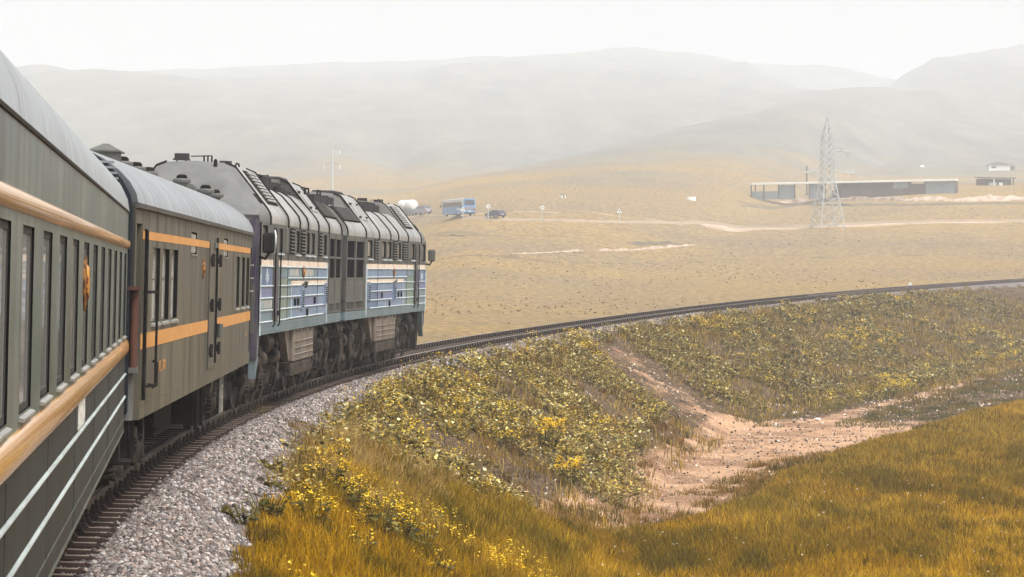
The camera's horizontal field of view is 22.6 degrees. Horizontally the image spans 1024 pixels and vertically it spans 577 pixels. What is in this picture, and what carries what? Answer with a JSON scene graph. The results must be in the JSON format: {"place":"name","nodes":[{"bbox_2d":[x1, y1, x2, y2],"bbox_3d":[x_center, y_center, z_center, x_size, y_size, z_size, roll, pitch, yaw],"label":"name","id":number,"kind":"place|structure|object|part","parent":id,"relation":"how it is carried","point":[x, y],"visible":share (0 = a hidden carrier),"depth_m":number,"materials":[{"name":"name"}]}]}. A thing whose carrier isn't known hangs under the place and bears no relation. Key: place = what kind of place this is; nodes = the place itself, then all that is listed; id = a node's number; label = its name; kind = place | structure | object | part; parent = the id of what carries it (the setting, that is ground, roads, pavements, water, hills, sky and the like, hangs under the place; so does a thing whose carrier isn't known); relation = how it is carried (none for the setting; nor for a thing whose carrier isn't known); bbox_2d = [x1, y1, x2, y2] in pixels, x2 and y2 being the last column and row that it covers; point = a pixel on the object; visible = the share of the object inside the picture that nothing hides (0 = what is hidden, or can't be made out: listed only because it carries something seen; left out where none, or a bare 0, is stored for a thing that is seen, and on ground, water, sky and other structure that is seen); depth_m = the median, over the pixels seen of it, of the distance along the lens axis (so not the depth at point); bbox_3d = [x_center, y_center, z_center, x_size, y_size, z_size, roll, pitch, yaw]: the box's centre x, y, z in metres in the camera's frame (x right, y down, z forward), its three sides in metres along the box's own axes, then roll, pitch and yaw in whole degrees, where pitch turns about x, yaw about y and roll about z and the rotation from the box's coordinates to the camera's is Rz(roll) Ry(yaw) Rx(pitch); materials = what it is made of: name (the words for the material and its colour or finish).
{"place":"outdoors","nodes":[
{"label":"outdoors","id":0,"kind":"place"},
{"bbox_2d":[0,0,1023,79],"label":"sky","id":1,"kind":"structure","parent":0,"point":[890,39],"materials":[{"name":"white"}]},
{"bbox_2d":[16,44,1023,343],"bbox_3d":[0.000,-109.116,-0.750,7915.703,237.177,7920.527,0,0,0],"label":"hills","id":2,"kind":"structure","parent":0,"point":[600,134],"depth_m":1016.23,"materials":[{"name":"beige sand"}]},
{"bbox_2d":[324,140,340,190],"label":"power pole","id":3,"kind":"object","parent":2,"relation":"on","point":[332,185],"visible":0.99,"depth_m":718.63,"materials":[{"name":"metal"}]},
{"bbox_2d":[444,234,512,236],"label":"earth bank","id":4,"kind":"structure","parent":2,"relation":"on","point":[476,235],"depth_m":425.49,"materials":[{"name":"brown soil"}]},
{"bbox_2d":[512,249,583,253],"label":"spoil bank","id":5,"kind":"structure","parent":2,"relation":"on","point":[558,251],"depth_m":392.37,"materials":[{"name":"beige soil"}]},
{"bbox_2d":[598,244,695,250],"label":"spoil bank","id":6,"kind":"structure","parent":2,"relation":"on","point":[645,248],"depth_m":439.02,"materials":[{"name":"beige soil"}]},
{"bbox_2d":[686,197,695,200],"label":"tent","id":7,"kind":"object","parent":2,"relation":"on","point":[691,198],"visible":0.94,"depth_m":602.86,"materials":[{"name":"grey fabric"}]},
{"bbox_2d":[421,186,1023,323],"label":"steppe tufts","id":8,"kind":"object","parent":2,"relation":"on","point":[633,271],"visible":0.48,"depth_m":338.84,"materials":[{"name":"brown plant"}]},
{"bbox_2d":[806,166,809,194],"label":"wooden pole","id":9,"kind":"object","parent":2,"relation":"on","point":[807,180],"visible":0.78,"depth_m":715.64,"materials":[{"name":"grey wood"}]},
{"bbox_2d":[750,179,958,199],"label":"livestock shed","id":10,"kind":"structure","parent":2,"relation":"on","point":[876,188],"depth_m":651.74,"materials":[{"name":"grey"}]},
{"bbox_2d":[780,194,1023,203],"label":"spoil bank","id":11,"kind":"structure","parent":2,"relation":"on","point":[989,197],"depth_m":622.88,"materials":[{"name":"beige soil"}]},
{"bbox_2d":[974,177,1015,185],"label":"barn","id":12,"kind":"structure","parent":2,"relation":"on","point":[990,182],"depth_m":688.84,"materials":[{"name":"grey"}]},
{"bbox_2d":[986,162,1014,170],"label":"house","id":13,"kind":"structure","parent":2,"relation":"on","point":[996,166],"depth_m":947.82,"materials":[{"name":"grey"}]},
{"bbox_2d":[219,282,1023,576],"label":"ground","id":14,"kind":"structure","parent":0,"point":[684,406],"depth_m":105.55,"materials":[{"name":"beige soil"}]},
{"bbox_2d":[219,501,260,525],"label":"flowering weed","id":15,"kind":"object","parent":14,"relation":"on","point":[226,509],"visible":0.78,"depth_m":34.33,"materials":[{"name":"green plant"}]},
{"bbox_2d":[241,485,296,517],"bbox_3d":[-3.577,3.071,36.589,0.666,0.458,1.079,0,0,-38],"label":"flowering weed","id":16,"kind":"object","parent":14,"relation":"on","point":[265,504],"visible":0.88,"depth_m":36.41,"materials":[{"name":"green plant"}]},
{"bbox_2d":[292,490,336,527],"bbox_3d":[-2.898,3.313,38.097,0.641,0.634,0.641,0,0,32],"label":"flowering weed","id":17,"kind":"object","parent":14,"relation":"on","point":[300,503],"visible":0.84,"depth_m":38.06,"materials":[{"name":"yellow"}]},
{"bbox_2d":[314,458,349,483],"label":"flowering weed","id":18,"kind":"object","parent":14,"relation":"on","point":[345,469],"visible":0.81,"depth_m":45.00,"materials":[{"name":"yellow plant"}]},
{"bbox_2d":[323,442,351,459],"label":"flowering weed","id":19,"kind":"object","parent":14,"relation":"on","point":[343,452],"visible":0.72,"depth_m":49.29,"materials":[{"name":"yellow"}]},
{"bbox_2d":[339,474,373,514],"bbox_3d":[-2.626,3.455,42.253,0.590,0.810,0.758,0,0,17],"label":"flowering weed","id":20,"kind":"object","parent":14,"relation":"on","point":[352,496],"visible":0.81,"depth_m":42.22,"materials":[{"name":"yellow"}]},
{"bbox_2d":[344,525,378,555],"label":"flowering weed","id":21,"kind":"object","parent":14,"relation":"on","point":[370,539],"visible":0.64,"depth_m":37.21,"materials":[{"name":"yellow plant"}]},
{"bbox_2d":[271,413,459,531],"bbox_3d":[-2.715,3.514,50.844,3.396,1.813,12.566,0,0,0],"label":"bush","id":22,"kind":"object","parent":14,"relation":"on","point":[362,442],"visible":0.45,"depth_m":50.72,"materials":[{"name":"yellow plant"}]},
{"bbox_2d":[356,490,404,533],"bbox_3d":[-2.137,3.641,40.720,0.787,0.851,0.702,0,0,-26],"label":"flowering weed","id":23,"kind":"object","parent":14,"relation":"on","point":[371,517],"visible":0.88,"depth_m":40.68,"materials":[{"name":"yellow"}]},
{"bbox_2d":[59,312,709,576],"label":"ballast stones","id":24,"kind":"object","parent":14,"relation":"on","point":[177,524],"visible":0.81,"depth_m":34.82,"materials":[{"name":"grey gravel"}]},
{"bbox_2d":[254,455,283,474],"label":"flowering weed","id":25,"kind":"object","parent":24,"relation":"on","point":[269,465],"visible":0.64,"depth_m":42.79,"materials":[{"name":"green plant"}]},
{"bbox_2d":[368,488,404,518],"bbox_3d":[-2.167,3.787,43.935,0.674,0.671,0.851,0,0,0],"label":"flowering weed","id":26,"kind":"object","parent":14,"relation":"on","point":[377,497],"visible":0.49,"depth_m":43.95,"materials":[{"name":"yellow plant"}]},
{"bbox_2d":[384,500,425,546],"bbox_3d":[-1.745,3.850,41.275,0.716,0.852,0.749,0,0,0],"label":"flowering weed","id":27,"kind":"object","parent":14,"relation":"on","point":[415,529],"visible":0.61,"depth_m":41.38,"materials":[{"name":"yellow plant"}]},
{"bbox_2d":[275,433,556,576],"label":"grass flowers","id":28,"kind":"object","parent":14,"relation":"on","point":[313,574],"visible":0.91,"depth_m":45.19,"materials":[{"name":"yellow plant"}]},
{"bbox_2d":[405,519,443,548],"bbox_3d":[-1.438,4.100,42.115,0.589,0.666,0.670,0,0,-13],"label":"flowering weed","id":29,"kind":"object","parent":14,"relation":"on","point":[427,532],"visible":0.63,"depth_m":42.08,"materials":[{"name":"yellow plant"}]},
{"bbox_2d":[414,548,455,576],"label":"flowering weed","id":30,"kind":"object","parent":14,"relation":"on","point":[444,567],"visible":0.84,"depth_m":39.22,"materials":[{"name":"yellow plant"}]},
{"bbox_2d":[424,507,460,537],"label":"flowering weed","id":31,"kind":"object","parent":14,"relation":"on","point":[440,514],"visible":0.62,"depth_m":46.51,"materials":[{"name":"yellow plant"}]},
{"bbox_2d":[435,350,462,369],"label":"flowering weed","id":32,"kind":"object","parent":14,"relation":"on","point":[450,361],"visible":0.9,"depth_m":86.04,"materials":[{"name":"yellow plant"}]},
{"bbox_2d":[487,426,521,449],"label":"flowering weed","id":33,"kind":"object","parent":14,"relation":"on","point":[505,441],"visible":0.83,"depth_m":72.96,"materials":[{"name":"yellow plant"}]},
{"bbox_2d":[51,278,1023,576],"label":"railway track","id":34,"kind":"structure","parent":14,"relation":"on","point":[169,450],"depth_m":53.51,"materials":[{"name":"metal"}]},
{"bbox_2d":[0,50,140,576],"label":"passenger coach","id":35,"kind":"object","parent":34,"relation":"on","point":[69,297],"visible":1,"depth_m":14.59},
{"bbox_2d":[0,219,12,441],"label":"window","id":36,"kind":"structure","parent":35,"relation":"in","point":[4,224],"depth_m":10.98,"materials":[{"name":"grey paint"}]},
{"bbox_2d":[19,225,35,422],"bbox_3d":[-2.325,0.159,12.224,0.070,0.915,0.820,1,0,-7],"label":"window","id":37,"kind":"structure","parent":35,"relation":"in","point":[27,231],"depth_m":12.37,"materials":[{"name":"grey glass"}]},
{"bbox_2d":[40,231,53,405],"bbox_3d":[-2.508,0.152,13.753,0.070,0.915,0.820,1,0,-7],"label":"window","id":38,"kind":"structure","parent":35,"relation":"in","point":[46,247],"depth_m":13.92,"materials":[{"name":"grey paint"}]},
{"bbox_2d":[56,236,67,391],"bbox_3d":[-2.702,0.143,15.281,0.070,0.915,0.820,1,0,-7],"label":"window","id":39,"kind":"structure","parent":35,"relation":"in","point":[62,239],"depth_m":15.47,"materials":[{"name":"grey paint"}]},
{"bbox_2d":[70,239,79,380],"bbox_3d":[-2.888,0.135,16.810,0.070,0.915,0.820,1,0,-7],"label":"window","id":40,"kind":"structure","parent":35,"relation":"in","point":[74,279],"depth_m":17.02,"materials":[{"name":"grey paint"}]},
{"bbox_2d":[81,242,89,371],"bbox_3d":[-3.073,0.127,18.339,0.070,0.915,0.820,1,0,-7],"label":"window","id":41,"kind":"structure","parent":35,"relation":"in","point":[84,369],"depth_m":18.54,"materials":[{"name":"grey paint"}]},
{"bbox_2d":[91,245,97,364],"bbox_3d":[-3.246,0.119,19.869,0.070,0.915,0.820,1,0,-7],"label":"window","id":42,"kind":"structure","parent":35,"relation":"in","point":[95,360],"depth_m":20.11,"materials":[{"name":"grey glass"}]},
{"bbox_2d":[99,247,105,357],"bbox_3d":[-3.431,0.111,21.397,0.070,0.915,0.820,1,0,-7],"label":"window","id":43,"kind":"structure","parent":35,"relation":"in","point":[101,355],"depth_m":21.68,"materials":[{"name":"grey glass"}]},
{"bbox_2d":[106,249,111,352],"bbox_3d":[-3.615,0.103,22.926,0.070,0.915,0.820,1,0,-7],"label":"window","id":44,"kind":"structure","parent":35,"relation":"in","point":[109,349],"depth_m":23.21,"materials":[{"name":"grey glass"}]},
{"bbox_2d":[112,251,117,347],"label":"window","id":45,"kind":"structure","parent":35,"relation":"in","point":[114,345],"depth_m":24.75,"materials":[{"name":"grey glass"}]},
{"bbox_2d":[118,252,122,342],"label":"window","id":46,"kind":"structure","parent":35,"relation":"in","point":[120,340],"depth_m":26.31,"materials":[{"name":"grey glass"}]},
{"bbox_2d":[122,253,126,338],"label":"window","id":47,"kind":"structure","parent":35,"relation":"in","point":[124,337],"depth_m":27.87,"materials":[{"name":"grey glass"}]},
{"bbox_2d":[90,144,254,486],"bbox_3d":[-6.164,0.176,39.261,3.283,4.757,21.250,1,0,-2],"label":"luggage van","id":48,"kind":"object","parent":34,"relation":"on","point":[192,264],"visible":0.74,"depth_m":36.06,"materials":[{"name":"paint"}]},
{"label":"window","id":49,"kind":"part","parent":48,"relation":"part of","materials":[{"name":"glass"}]},
{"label":"window","id":50,"kind":"part","parent":48,"relation":"part of","materials":[{"name":"metal"}]},
{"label":"window","id":51,"kind":"part","parent":48,"relation":"part of","materials":[{"name":"glass"}]},
{"bbox_3d":[-4.626,0.220,40.329,0.150,2.040,1.830,1,0,-2],"label":"door","id":52,"kind":"part","parent":48,"relation":"part of","materials":[{"name":"paint"}]},
{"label":"window","id":53,"kind":"part","parent":48,"relation":"part of","materials":[{"name":"metal"}]},
{"bbox_2d":[142,153,342,409],"bbox_3d":[-6.180,-0.174,59.166,3.421,5.266,16.900,1,0,2],"label":"diesel locomotive","id":54,"kind":"object","parent":34,"relation":"on","point":[296,271],"visible":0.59,"depth_m":55.79,"materials":[{"name":"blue metal"}]},
{"bbox_2d":[260,225,266,252],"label":"window","id":55,"kind":"structure","parent":54,"relation":"in","point":[264,227],"depth_m":51.78,"materials":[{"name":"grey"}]},
{"bbox_2d":[272,226,279,320],"bbox_3d":[-4.894,-0.317,53.521,0.090,1.970,0.900,1,0,2],"label":"door","id":56,"kind":"structure","parent":54,"relation":"in","point":[277,227],"depth_m":53.58,"materials":[{"name":"grey paint"}]},
{"bbox_2d":[296,231,300,255],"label":"window","id":57,"kind":"structure","parent":54,"relation":"in","point":[297,231],"depth_m":57.56,"materials":[{"name":"grey"}]},
{"bbox_2d":[306,233,310,256],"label":"window","id":58,"kind":"structure","parent":54,"relation":"in","point":[307,233],"depth_m":59.54,"materials":[{"name":"grey"}]},
{"bbox_2d":[311,234,315,256],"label":"window","id":59,"kind":"structure","parent":54,"relation":"in","point":[312,234],"depth_m":60.74,"materials":[{"name":"grey"}]},
{"bbox_2d":[323,235,327,257],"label":"window","id":60,"kind":"structure","parent":54,"relation":"in","point":[324,235],"depth_m":63.29,"materials":[{"name":"grey"}]},
{"bbox_2d":[302,187,434,375],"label":"diesel locomotive","id":61,"kind":"object","parent":34,"relation":"on","point":[383,290],"visible":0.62,"depth_m":74.74,"materials":[{"name":"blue metal"}]},
{"bbox_2d":[368,240,373,259],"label":"window","id":62,"kind":"structure","parent":61,"relation":"in","point":[369,241],"depth_m":72.90,"materials":[{"name":"grey glass"}]},
{"bbox_2d":[382,242,386,260],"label":"window","id":63,"kind":"structure","parent":61,"relation":"in","point":[383,246],"depth_m":75.76,"materials":[{"name":"grey"}]},
{"bbox_2d":[388,242,392,260],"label":"window","id":64,"kind":"structure","parent":61,"relation":"in","point":[388,242],"depth_m":76.90,"materials":[{"name":"grey"}]},
{"bbox_2d":[397,243,401,260],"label":"window","id":65,"kind":"structure","parent":61,"relation":"in","point":[398,254],"depth_m":79.15,"materials":[{"name":"grey glass"}]},
{"bbox_2d":[411,244,415,261],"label":"window","id":66,"kind":"structure","parent":61,"relation":"in","point":[412,253],"depth_m":82.56,"materials":[{"name":"grey glass"}]},
{"bbox_2d":[413,243,418,303],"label":"door","id":67,"kind":"structure","parent":61,"relation":"in","point":[416,299],"depth_m":83.13,"materials":[{"name":"grey paint"}]},
{"bbox_2d":[422,244,423,260],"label":"window","id":68,"kind":"structure","parent":61,"relation":"in","point":[422,244],"depth_m":85.22,"materials":[{"name":"grey glass"}]},
{"bbox_2d":[532,417,565,450],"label":"flowering weed","id":69,"kind":"object","parent":14,"relation":"on","point":[553,423],"visible":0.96,"depth_m":76.71,"materials":[{"name":"yellow plant"}]},
{"bbox_2d":[250,402,853,545],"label":"dry tufts","id":70,"kind":"object","parent":14,"relation":"on","point":[755,486],"visible":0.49,"depth_m":74.50,"materials":[{"name":"brown plant"}]},
{"bbox_2d":[553,455,583,485],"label":"flowering weed","id":71,"kind":"object","parent":14,"relation":"on","point":[572,477],"visible":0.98,"depth_m":70.00,"materials":[{"name":"yellow plant"}]},
{"bbox_2d":[226,398,1023,576],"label":"meadow grass","id":72,"kind":"structure","parent":14,"relation":"on","point":[767,518],"depth_m":59.81,"materials":[{"name":"yellow plant"}]},
{"bbox_2d":[229,285,1023,576],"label":"bank grass","id":73,"kind":"structure","parent":14,"relation":"on","point":[889,362],"depth_m":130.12,"materials":[{"name":"green plant"}]},
{"bbox_2d":[258,288,1023,515],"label":"bank plants","id":74,"kind":"object","parent":14,"relation":"on","point":[784,330],"visible":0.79,"depth_m":113.62,"materials":[{"name":"green plant"}]},
{"bbox_2d":[273,293,1021,489],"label":"bank flowers","id":75,"kind":"object","parent":14,"relation":"on","point":[884,374],"visible":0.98,"depth_m":101.00,"materials":[{"name":"yellow plant"}]},
{"bbox_2d":[682,427,698,438],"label":"flowering weed","id":76,"kind":"object","parent":14,"relation":"on","point":[687,436],"visible":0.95,"depth_m":103.30,"materials":[{"name":"yellow"}]},
{"bbox_2d":[373,324,1023,526],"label":"scattered stones","id":77,"kind":"object","parent":14,"relation":"on","point":[806,440],"visible":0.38,"depth_m":113.05,"materials":[{"name":"beige stone"}]},
{"bbox_2d":[602,460,1017,576],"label":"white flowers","id":78,"kind":"object","parent":14,"relation":"on","point":[823,512],"visible":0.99,"depth_m":61.34,"materials":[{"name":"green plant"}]},
{"bbox_2d":[646,284,1023,408],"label":"dry tufts","id":79,"kind":"object","parent":14,"relation":"on","point":[953,398],"visible":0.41,"depth_m":168.93,"materials":[{"name":"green plant"}]},
{"bbox_2d":[715,369,1023,427],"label":"dry tufts","id":80,"kind":"object","parent":14,"relation":"on","point":[902,412],"visible":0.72,"depth_m":127.84,"materials":[{"name":"brown plant"}]},
{"bbox_2d":[628,240,677,243],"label":"earth bank","id":81,"kind":"structure","parent":0,"point":[662,242],"depth_m":453.01,"materials":[{"name":"beige soil"}]},
{"bbox_2d":[407,215,1023,227],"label":"road","id":82,"kind":"structure","parent":0,"point":[672,222],"depth_m":535.84,"materials":[{"name":"beige soil"}]},
{"bbox_2d":[397,200,417,215],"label":"tanker truck","id":83,"kind":"object","parent":82,"relation":"on","point":[406,206],"visible":0.48,"depth_m":570.10,"materials":[{"name":"grey metal"}]},
{"bbox_2d":[412,205,431,214],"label":"car","id":84,"kind":"object","parent":82,"relation":"on","point":[421,210],"visible":1,"depth_m":548.75,"materials":[{"name":"silver metal"}]},
{"bbox_2d":[440,198,475,215],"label":"bus","id":85,"kind":"object","parent":82,"relation":"on","point":[452,206],"visible":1,"depth_m":488.49,"materials":[{"name":"white paint"}]},
{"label":"side window","id":86,"kind":"part","parent":85,"relation":"part of","materials":[{"name":"grey glass"}]},
{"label":"rear window","id":87,"kind":"part","parent":85,"relation":"part of","materials":[{"name":"grey glass"}]},
{"bbox_2d":[485,210,505,217],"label":"car","id":88,"kind":"object","parent":82,"relation":"on","point":[496,213],"visible":1,"depth_m":474.76,"materials":[{"name":"grey paint"}]},
{"bbox_2d":[804,116,854,227],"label":"transmission tower","id":89,"kind":"structure","parent":0,"point":[826,152],"depth_m":534.73,"materials":[{"name":"metal"}]},
{"bbox_2d":[740,202,1015,208],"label":"earth bank","id":90,"kind":"structure","parent":0,"point":[880,204],"depth_m":616.43,"materials":[{"name":"beige soil"}]}
]}

